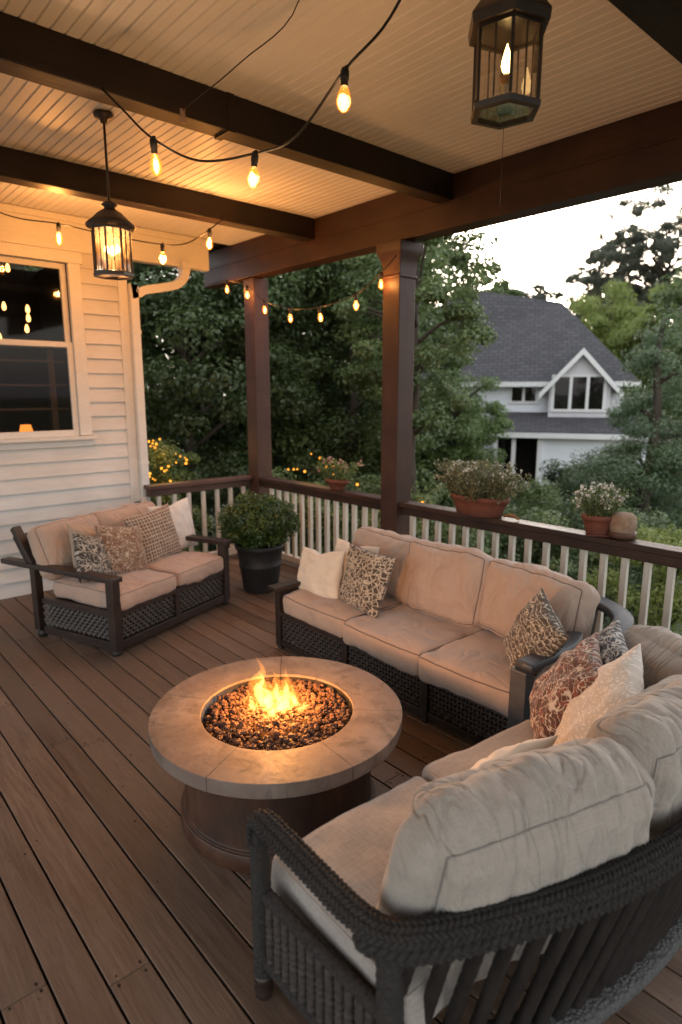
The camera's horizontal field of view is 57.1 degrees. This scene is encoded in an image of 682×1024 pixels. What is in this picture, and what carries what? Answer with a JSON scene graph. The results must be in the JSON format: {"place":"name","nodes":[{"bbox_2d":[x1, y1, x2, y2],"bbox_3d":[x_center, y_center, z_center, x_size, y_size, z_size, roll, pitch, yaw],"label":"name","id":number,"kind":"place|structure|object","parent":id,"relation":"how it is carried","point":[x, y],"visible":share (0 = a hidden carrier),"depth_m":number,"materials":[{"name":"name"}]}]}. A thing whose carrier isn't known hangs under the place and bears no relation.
{"place":"outdoors","nodes":[
{"label":"outdoors","id":0,"kind":"place"},
{"bbox_2d":[0,794,127,1023],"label":"deck frame","id":1,"kind":"object","parent":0,"point":[1,1018],"depth_m":2.30,"materials":[{"name":"black wood"}]},
{"bbox_2d":[0,554,681,1023],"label":"deck","id":2,"kind":"structure","parent":1,"relation":"on","point":[158,896],"depth_m":2.72,"materials":[{"name":"brown wood"}]},
{"bbox_2d":[0,203,208,599],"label":"house","id":3,"kind":"structure","parent":2,"relation":"on","point":[71,381],"depth_m":6.32,"materials":[{"name":"white wood"}]},
{"bbox_2d":[0,256,30,338],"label":"room pendant","id":4,"kind":"object","parent":3,"relation":"hanging from","point":[27,309],"visible":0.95,"depth_m":6.51,"materials":[{"name":"yellow glass"}]},
{"bbox_2d":[19,424,32,431],"bbox_3d":[-3.377,-0.591,6.770,0.150,0.700,0.150,-9,14,-41],"label":"table lamp","id":5,"kind":"object","parent":3,"relation":"in","point":[25,428],"visible":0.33,"depth_m":6.66,"materials":[{"name":"orange fabric"}]},
{"bbox_2d":[0,242,97,450],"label":"window","id":6,"kind":"structure","parent":3,"relation":"in","point":[76,349],"depth_m":6.04,"materials":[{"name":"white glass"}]},
{"bbox_2d":[0,0,681,288],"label":"porch roof","id":7,"kind":"structure","parent":3,"relation":"attached to","point":[399,145],"depth_m":3.71,"materials":[{"name":"paint"}]},
{"bbox_2d":[85,110,135,279],"bbox_3d":[-1.417,-1.919,3.820,0.293,0.925,0.293,10,15,42],"label":"hanging lantern","id":8,"kind":"object","parent":7,"relation":"hanging from","point":[109,219],"visible":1,"depth_m":3.81,"materials":[{"name":"brown metal"}]},
{"bbox_2d":[0,212,222,261],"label":"string lights","id":9,"kind":"object","parent":7,"relation":"hanging from","point":[162,245],"visible":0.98,"depth_m":5.21},
{"bbox_2d":[180,0,299,123],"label":"thin cable","id":10,"kind":"object","parent":7,"relation":"attached to","point":[182,116],"visible":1,"depth_m":2.82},
{"bbox_2d":[102,0,400,184],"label":"string lights","id":11,"kind":"object","parent":7,"relation":"hanging from","point":[343,76],"visible":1,"depth_m":2.78},
{"bbox_2d":[468,0,551,129],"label":"hanging lantern","id":12,"kind":"object","parent":7,"relation":"hanging from","point":[505,30],"visible":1,"depth_m":2.25,"materials":[{"name":"brown metal"}]},
{"bbox_2d":[500,129,503,196],"bbox_3d":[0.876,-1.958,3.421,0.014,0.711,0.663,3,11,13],"label":"pull chain","id":13,"kind":"object","parent":12,"relation":"hanging from","point":[501,166],"visible":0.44,"depth_m":3.14,"materials":[{"name":"metal"}]},
{"bbox_2d":[0,501,231,655],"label":"loveseat","id":14,"kind":"object","parent":2,"relation":"on","point":[114,608],"visible":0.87,"depth_m":4.98,"materials":[{"name":"beige fabric"}]},
{"bbox_2d":[67,523,105,567],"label":"throw pillow","id":15,"kind":"object","parent":14,"relation":"on","point":[84,530],"visible":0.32,"depth_m":4.99,"materials":[{"name":"beige fabric"}]},
{"bbox_2d":[72,532,117,583],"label":"throw pillow","id":16,"kind":"object","parent":14,"relation":"on","point":[90,553],"visible":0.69,"depth_m":4.81,"materials":[{"name":"grey fabric"}]},
{"bbox_2d":[94,525,147,573],"bbox_3d":[-1.800,0.311,5.150,0.177,0.420,0.430,-21,-13,35],"label":"throw pillow","id":17,"kind":"object","parent":14,"relation":"on","point":[124,549],"visible":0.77,"depth_m":5.09,"materials":[{"name":"fabric"}]},
{"bbox_2d":[122,503,181,563],"bbox_3d":[-1.653,0.208,5.557,0.176,0.470,0.500,-13,8,34],"label":"throw pillow","id":18,"kind":"object","parent":14,"relation":"on","point":[160,537],"visible":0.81,"depth_m":5.50,"materials":[{"name":"fabric"}]},
{"bbox_2d":[147,497,197,548],"bbox_3d":[-1.557,0.136,5.893,0.165,0.480,0.450,-12,5,37],"label":"throw pillow","id":19,"kind":"object","parent":14,"relation":"on","point":[182,519],"visible":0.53,"depth_m":5.90,"materials":[{"name":"white fabric"}]},
{"bbox_2d":[5,619,488,1019],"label":"deck nails","id":20,"kind":"object","parent":2,"relation":"attached to","point":[41,990],"visible":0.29,"depth_m":2.55,"materials":[{"name":"black metal"}]},
{"bbox_2d":[211,491,300,593],"bbox_3d":[-0.813,0.280,6.231,0.869,0.995,0.868,6,12,27],"label":"potted boxwood","id":21,"kind":"object","parent":2,"relation":"on","point":[258,541],"visible":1,"depth_m":6.03,"materials":[{"name":"green plant"}]},
{"bbox_2d":[244,277,271,524],"bbox_3d":[-0.963,-1.056,7.360,0.230,3.191,0.230,-9,14,-41],"label":"porch post","id":22,"kind":"object","parent":2,"relation":"on","point":[258,381],"visible":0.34,"depth_m":7.20,"materials":[{"name":"brown wood"}]},
{"bbox_2d":[140,475,252,554],"bbox_3d":[-1.600,0.099,7.103,1.359,0.920,0.145,-9,14,-41],"label":"porch railing","id":23,"kind":"object","parent":22,"relation":"attached to","point":[173,489],"visible":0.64,"depth_m":7.09,"materials":[{"name":"brown wood"}]},
{"bbox_2d":[257,476,380,564],"bbox_3d":[-0.248,0.177,6.698,0.145,0.920,2.050,-9,14,-41],"label":"porch railing","id":24,"kind":"object","parent":22,"relation":"attached to","point":[355,499],"visible":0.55,"depth_m":6.60,"materials":[{"name":"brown wood"}]},
{"bbox_2d":[315,456,363,489],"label":"potted plant","id":25,"kind":"object","parent":24,"relation":"on","point":[337,481],"visible":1,"depth_m":6.30,"materials":[{"name":"plant"}]},
{"bbox_2d":[148,656,401,873],"bbox_3d":[-0.296,1.034,2.945,1.159,0.755,1.158,-9,14,-41],"label":"fire pit table","id":26,"kind":"object","parent":2,"relation":"on","point":[302,747],"visible":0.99,"depth_m":2.69,"materials":[{"name":"stone"}]},
{"bbox_2d":[376,239,423,534],"bbox_3d":[0.504,-0.728,5.658,0.288,3.191,0.288,-9,14,-41],"label":"porch post","id":27,"kind":"object","parent":2,"relation":"on","point":[399,275],"visible":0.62,"depth_m":5.50,"materials":[{"name":"brown wood"}]},
{"bbox_2d":[208,255,395,320],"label":"string lights","id":28,"kind":"object","parent":27,"relation":"hanging from","point":[380,275],"visible":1,"depth_m":6.01},
{"bbox_2d":[399,500,681,632],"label":"porch railing","id":29,"kind":"object","parent":27,"relation":"attached to","point":[649,554],"visible":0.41,"depth_m":4.49,"materials":[{"name":"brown wood"}]},
{"bbox_2d":[433,458,531,517],"bbox_3d":[1.126,-0.210,5.060,0.602,0.459,0.847,-10,15,-43],"label":"oval planter","id":30,"kind":"object","parent":29,"relation":"on","point":[478,489],"visible":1,"depth_m":4.92,"materials":[{"name":"ceramic"}]},
{"bbox_2d":[503,514,518,519],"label":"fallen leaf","id":31,"kind":"object","parent":29,"relation":"on","point":[511,515],"visible":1,"depth_m":4.84,"materials":[{"name":"brown plant"}]},
{"bbox_2d":[571,481,633,536],"bbox_3d":[1.790,-0.018,4.317,0.358,0.361,0.438,8,14,36],"label":"flower pot","id":32,"kind":"object","parent":29,"relation":"on","point":[596,521],"visible":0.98,"depth_m":4.27,"materials":[{"name":"ceramic"}]},
{"bbox_2d":[607,512,636,539],"bbox_3d":[1.912,0.090,4.248,0.186,0.176,0.186,-9,14,-41],"label":"coir pot","id":33,"kind":"object","parent":29,"relation":"on","point":[623,526],"visible":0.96,"depth_m":4.18,"materials":[{"name":"brown wood"}]},
{"bbox_2d":[268,526,633,743],"bbox_3d":[0.613,0.706,4.174,1.004,0.936,2.438,-9,14,-41],"label":"three seat sofa","id":34,"kind":"object","parent":2,"relation":"on","point":[434,633],"visible":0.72,"depth_m":3.90,"materials":[{"name":"beige fabric"}]},
{"bbox_2d":[297,547,343,598],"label":"throw pillow","id":35,"kind":"object","parent":34,"relation":"on","point":[319,574],"visible":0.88,"depth_m":4.69,"materials":[{"name":"beige fabric"}]},
{"bbox_2d":[335,538,379,585],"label":"throw pillow","id":36,"kind":"object","parent":34,"relation":"on","point":[342,545],"visible":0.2,"depth_m":4.73,"materials":[{"name":"beige fabric"}]},
{"bbox_2d":[339,542,396,617],"bbox_3d":[0.165,0.480,4.402,0.177,0.445,0.445,13,2,-42],"label":"throw pillow","id":37,"kind":"object","parent":34,"relation":"on","point":[365,580],"visible":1,"depth_m":4.30,"materials":[{"name":"fabric"}]},
{"bbox_2d":[503,588,569,678],"bbox_3d":[1.030,0.690,3.373,0.180,0.425,0.425,23,26,-12],"label":"throw pillow","id":38,"kind":"object","parent":34,"relation":"on","point":[537,628],"visible":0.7,"depth_m":3.29,"materials":[{"name":"fabric"}]},
{"bbox_2d":[245,625,681,1023],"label":"rope sofa","id":39,"kind":"object","parent":2,"relation":"on","point":[434,890],"visible":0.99,"depth_m":1.70,"materials":[{"name":"brown fabric"}]},
{"bbox_2d":[471,735,557,768],"bbox_3d":[0.544,0.962,2.264,0.500,0.300,0.144,-10,50,-30],"label":"throw pillow","id":40,"kind":"object","parent":39,"relation":"on","point":[534,744],"visible":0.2,"depth_m":2.24,"materials":[{"name":"beige fabric"}]},
{"bbox_2d":[529,632,602,738],"bbox_3d":[0.995,0.788,2.766,0.175,0.460,0.460,36,23,3],"label":"throw pillow","id":41,"kind":"object","parent":39,"relation":"on","point":[564,680],"visible":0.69,"depth_m":2.68,"materials":[{"name":"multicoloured fabric"}]},
{"bbox_2d":[553,644,643,745],"bbox_3d":[0.998,0.827,2.446,0.204,0.540,0.540,33,29,9],"label":"throw pillow","id":42,"kind":"object","parent":39,"relation":"on","point":[616,682],"visible":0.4,"depth_m":2.38,"materials":[{"name":"fabric"}]},
{"bbox_2d":[598,618,628,664],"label":"throw pillow","id":43,"kind":"object","parent":39,"relation":"on","point":[612,644],"visible":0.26,"depth_m":2.78,"materials":[{"name":"grey fabric"}]},
{"bbox_2d":[150,181,681,394],"label":"sky","id":44,"kind":"structure","parent":0,"point":[544,247],"materials":[{"name":"white"}]},
{"bbox_2d":[183,398,681,634],"bbox_3d":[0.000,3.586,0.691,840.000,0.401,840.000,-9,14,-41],"label":"ground","id":45,"kind":"structure","parent":0,"point":[677,625],"depth_m":13.88,"materials":[{"name":"green plant"}]},
{"bbox_2d":[19,261,239,470],"bbox_3d":[-5.204,-3.574,14.977,5.437,8.949,6.770,-9,14,-41],"label":"tree","id":46,"kind":"object","parent":45,"relation":"on","point":[33,269],"visible":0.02,"depth_m":13.33,"materials":[{"name":"green plant"}]},
{"bbox_2d":[147,437,214,551],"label":"shrub","id":47,"kind":"object","parent":45,"relation":"on","point":[155,456],"visible":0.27,"depth_m":7.81,"materials":[{"name":"green plant"}]},
{"bbox_2d":[148,438,187,482],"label":"fairy lights","id":48,"kind":"object","parent":47,"relation":"attached to","point":[165,470],"visible":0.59,"depth_m":7.52},
{"bbox_2d":[39,261,326,551],"bbox_3d":[-2.872,-2.445,11.601,4.726,7.991,5.398,-9,14,-41],"label":"tree","id":49,"kind":"object","parent":45,"relation":"on","point":[180,422],"visible":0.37,"depth_m":10.59,"materials":[{"name":"green plant"}]},
{"bbox_2d":[171,456,248,551],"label":"shrub","id":50,"kind":"object","parent":45,"relation":"on","point":[205,472],"visible":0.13,"depth_m":9.88,"materials":[{"name":"green plant"}]},
{"bbox_2d":[164,263,380,500],"bbox_3d":[-1.620,-3.126,14.089,5.400,8.442,5.568,-9,14,-41],"label":"tree","id":51,"kind":"object","parent":45,"relation":"on","point":[329,320],"visible":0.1,"depth_m":12.66,"materials":[{"name":"green plant"}]},
{"bbox_2d":[240,466,351,556],"bbox_3d":[-0.655,0.680,8.991,1.563,2.683,1.806,-2,11,-8],"label":"shrub","id":52,"kind":"object","parent":45,"relation":"on","point":[275,474],"visible":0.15,"depth_m":8.44,"materials":[{"name":"green plant"}]},
{"bbox_2d":[287,453,358,488],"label":"fairy lights","id":53,"kind":"object","parent":52,"relation":"attached to","point":[304,471],"visible":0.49,"depth_m":7.86},
{"bbox_2d":[244,302,380,480],"bbox_3d":[-0.749,-4.410,18.346,6.479,9.512,6.721,-9,14,-41],"label":"tree","id":54,"kind":"object","parent":45,"relation":"on","point":[307,404],"depth_m":17.14,"materials":[{"name":"green plant"}]},
{"bbox_2d":[229,240,475,526],"bbox_3d":[0.248,-2.792,12.682,4.784,8.330,4.996,-9,14,-41],"label":"tree","id":55,"kind":"object","parent":45,"relation":"on","point":[370,441],"visible":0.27,"depth_m":11.96,"materials":[{"name":"green plant"}]},
{"bbox_2d":[290,472,416,553],"bbox_3d":[0.252,0.668,9.310,1.896,2.584,1.972,3,11,16],"label":"shrub","id":56,"kind":"object","parent":45,"relation":"on","point":[371,488],"visible":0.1,"depth_m":9.06,"materials":[{"name":"green plant"}]},
{"bbox_2d":[307,237,498,509],"bbox_3d":[1.466,-3.638,17.503,5.022,8.228,6.187,-9,14,-41],"label":"tree","id":57,"kind":"object","parent":45,"relation":"on","point":[432,313],"visible":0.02,"depth_m":16.11,"materials":[{"name":"green plant"}]},
{"bbox_2d":[331,225,502,500],"bbox_3d":[1.146,-1.498,9.928,2.406,6.734,2.752,-9,14,-41],"label":"tree","id":58,"kind":"object","parent":45,"relation":"on","point":[426,354],"visible":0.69,"depth_m":9.39,"materials":[{"name":"green plant"}]},
{"bbox_2d":[348,478,491,555],"bbox_3d":[0.973,0.814,8.601,1.939,2.536,1.861,-3,11,-16],"label":"shrub","id":59,"kind":"object","parent":45,"relation":"on","point":[435,494],"visible":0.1,"depth_m":8.28,"materials":[{"name":"green plant"}]},
{"bbox_2d":[415,431,457,530],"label":"tree","id":60,"kind":"object","parent":45,"relation":"on","point":[444,497],"visible":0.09,"depth_m":13.99,"materials":[{"name":"green plant"}]},
{"bbox_2d":[415,366,515,543],"bbox_3d":[2.586,-1.078,14.359,2.514,4.400,3.126,1,11,5],"label":"tree","id":61,"kind":"object","parent":45,"relation":"on","point":[469,440],"visible":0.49,"depth_m":13.67,"materials":[{"name":"green plant"}]},
{"bbox_2d":[415,492,549,563],"bbox_3d":[1.938,0.742,9.542,2.246,2.344,2.348,-9,14,-41],"label":"shrub","id":62,"kind":"object","parent":45,"relation":"on","point":[519,550],"visible":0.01,"depth_m":9.01,"materials":[{"name":"green plant"}]},
{"bbox_2d":[479,261,524,296],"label":"tree","id":63,"kind":"object","parent":45,"relation":"on","point":[502,286],"visible":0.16,"depth_m":47.38,"materials":[{"name":"green plant"}]},
{"bbox_2d":[369,291,648,487],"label":"neighbour house","id":64,"kind":"structure","parent":45,"relation":"on","point":[555,367],"depth_m":22.64,"materials":[{"name":"wood"}]},
{"bbox_2d":[500,437,511,470],"bbox_3d":[6.109,-2.164,23.139,0.420,1.300,0.030,4,11,18],"label":"porch window","id":65,"kind":"structure","parent":64,"relation":"in","point":[506,444],"depth_m":23.10,"materials":[{"name":"black glass"}]},
{"bbox_2d":[508,387,538,403],"bbox_3d":[6.616,-4.278,22.666,1.060,0.690,0.080,4,11,18],"label":"window","id":66,"kind":"structure","parent":64,"relation":"in","point":[520,395],"depth_m":22.66,"materials":[{"name":"white glass"}]},
{"bbox_2d":[446,476,584,557],"bbox_3d":[3.170,0.451,11.290,2.417,2.321,2.484,5,12,23],"label":"shrub","id":67,"kind":"object","parent":45,"relation":"on","point":[532,498],"visible":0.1,"depth_m":10.59,"materials":[{"name":"green plant"}]},
{"bbox_2d":[521,281,567,300],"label":"tree","id":68,"kind":"object","parent":45,"relation":"on","point":[540,291],"visible":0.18,"depth_m":52.25,"materials":[{"name":"green plant"}]},
{"bbox_2d":[485,505,613,597],"bbox_3d":[2.919,0.912,9.136,1.927,2.126,2.009,-9,14,-41],"label":"shrub","id":69,"kind":"object","parent":45,"relation":"on","point":[554,562],"visible":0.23,"depth_m":8.66,"materials":[{"name":"green plant"}]},
{"bbox_2d":[520,458,599,524],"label":"shrub","id":70,"kind":"object","parent":45,"relation":"on","point":[551,476],"visible":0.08,"depth_m":15.35,"materials":[{"name":"green plant"}]},
{"bbox_2d":[516,490,675,627],"bbox_3d":[3.649,0.828,9.252,2.006,2.243,2.483,-9,14,-41],"label":"shrub","id":71,"kind":"object","parent":45,"relation":"on","point":[651,522],"visible":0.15,"depth_m":8.84,"materials":[{"name":"green plant"}]},
{"bbox_2d":[560,235,659,338],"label":"tree","id":72,"kind":"object","parent":45,"relation":"on","point":[573,279],"visible":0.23,"depth_m":43.36,"materials":[{"name":"green plant"}]},
{"bbox_2d":[539,444,681,527],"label":"shrub","id":73,"kind":"object","parent":45,"relation":"on","point":[574,485],"visible":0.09,"depth_m":13.76,"materials":[{"name":"green plant"}]},
{"bbox_2d":[569,279,655,410],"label":"tree","id":74,"kind":"object","parent":45,"relation":"on","point":[621,317],"visible":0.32,"depth_m":29.62,"materials":[{"name":"green plant"}]},
{"bbox_2d":[561,303,681,594],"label":"tree","id":75,"kind":"object","parent":45,"relation":"on","point":[647,475],"visible":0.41,"depth_m":11.70,"materials":[{"name":"green plant"}]},
{"bbox_2d":[566,269,680,424],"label":"tree","id":76,"kind":"object","parent":45,"relation":"on","point":[647,304],"depth_m":51.87,"materials":[{"name":"green plant"}]},
{"bbox_2d":[578,184,681,443],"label":"tree","id":77,"kind":"object","parent":45,"relation":"on","point":[665,243],"visible":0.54,"depth_m":38.76,"materials":[{"name":"green plant"}]},
{"bbox_2d":[586,517,681,635],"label":"shrub","id":78,"kind":"object","parent":45,"relation":"on","point":[672,538],"visible":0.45,"depth_m":7.64,"materials":[{"name":"green plant"}]},
{"bbox_2d":[607,283,681,416],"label":"tree","id":79,"kind":"object","parent":45,"relation":"on","point":[650,309],"visible":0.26,"depth_m":27.20,"materials":[{"name":"green plant"}]},
{"bbox_2d":[622,262,681,454],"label":"tree","id":80,"kind":"object","parent":45,"relation":"on","point":[675,296],"visible":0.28,"depth_m":25.06,"materials":[{"name":"green plant"}]}
]}

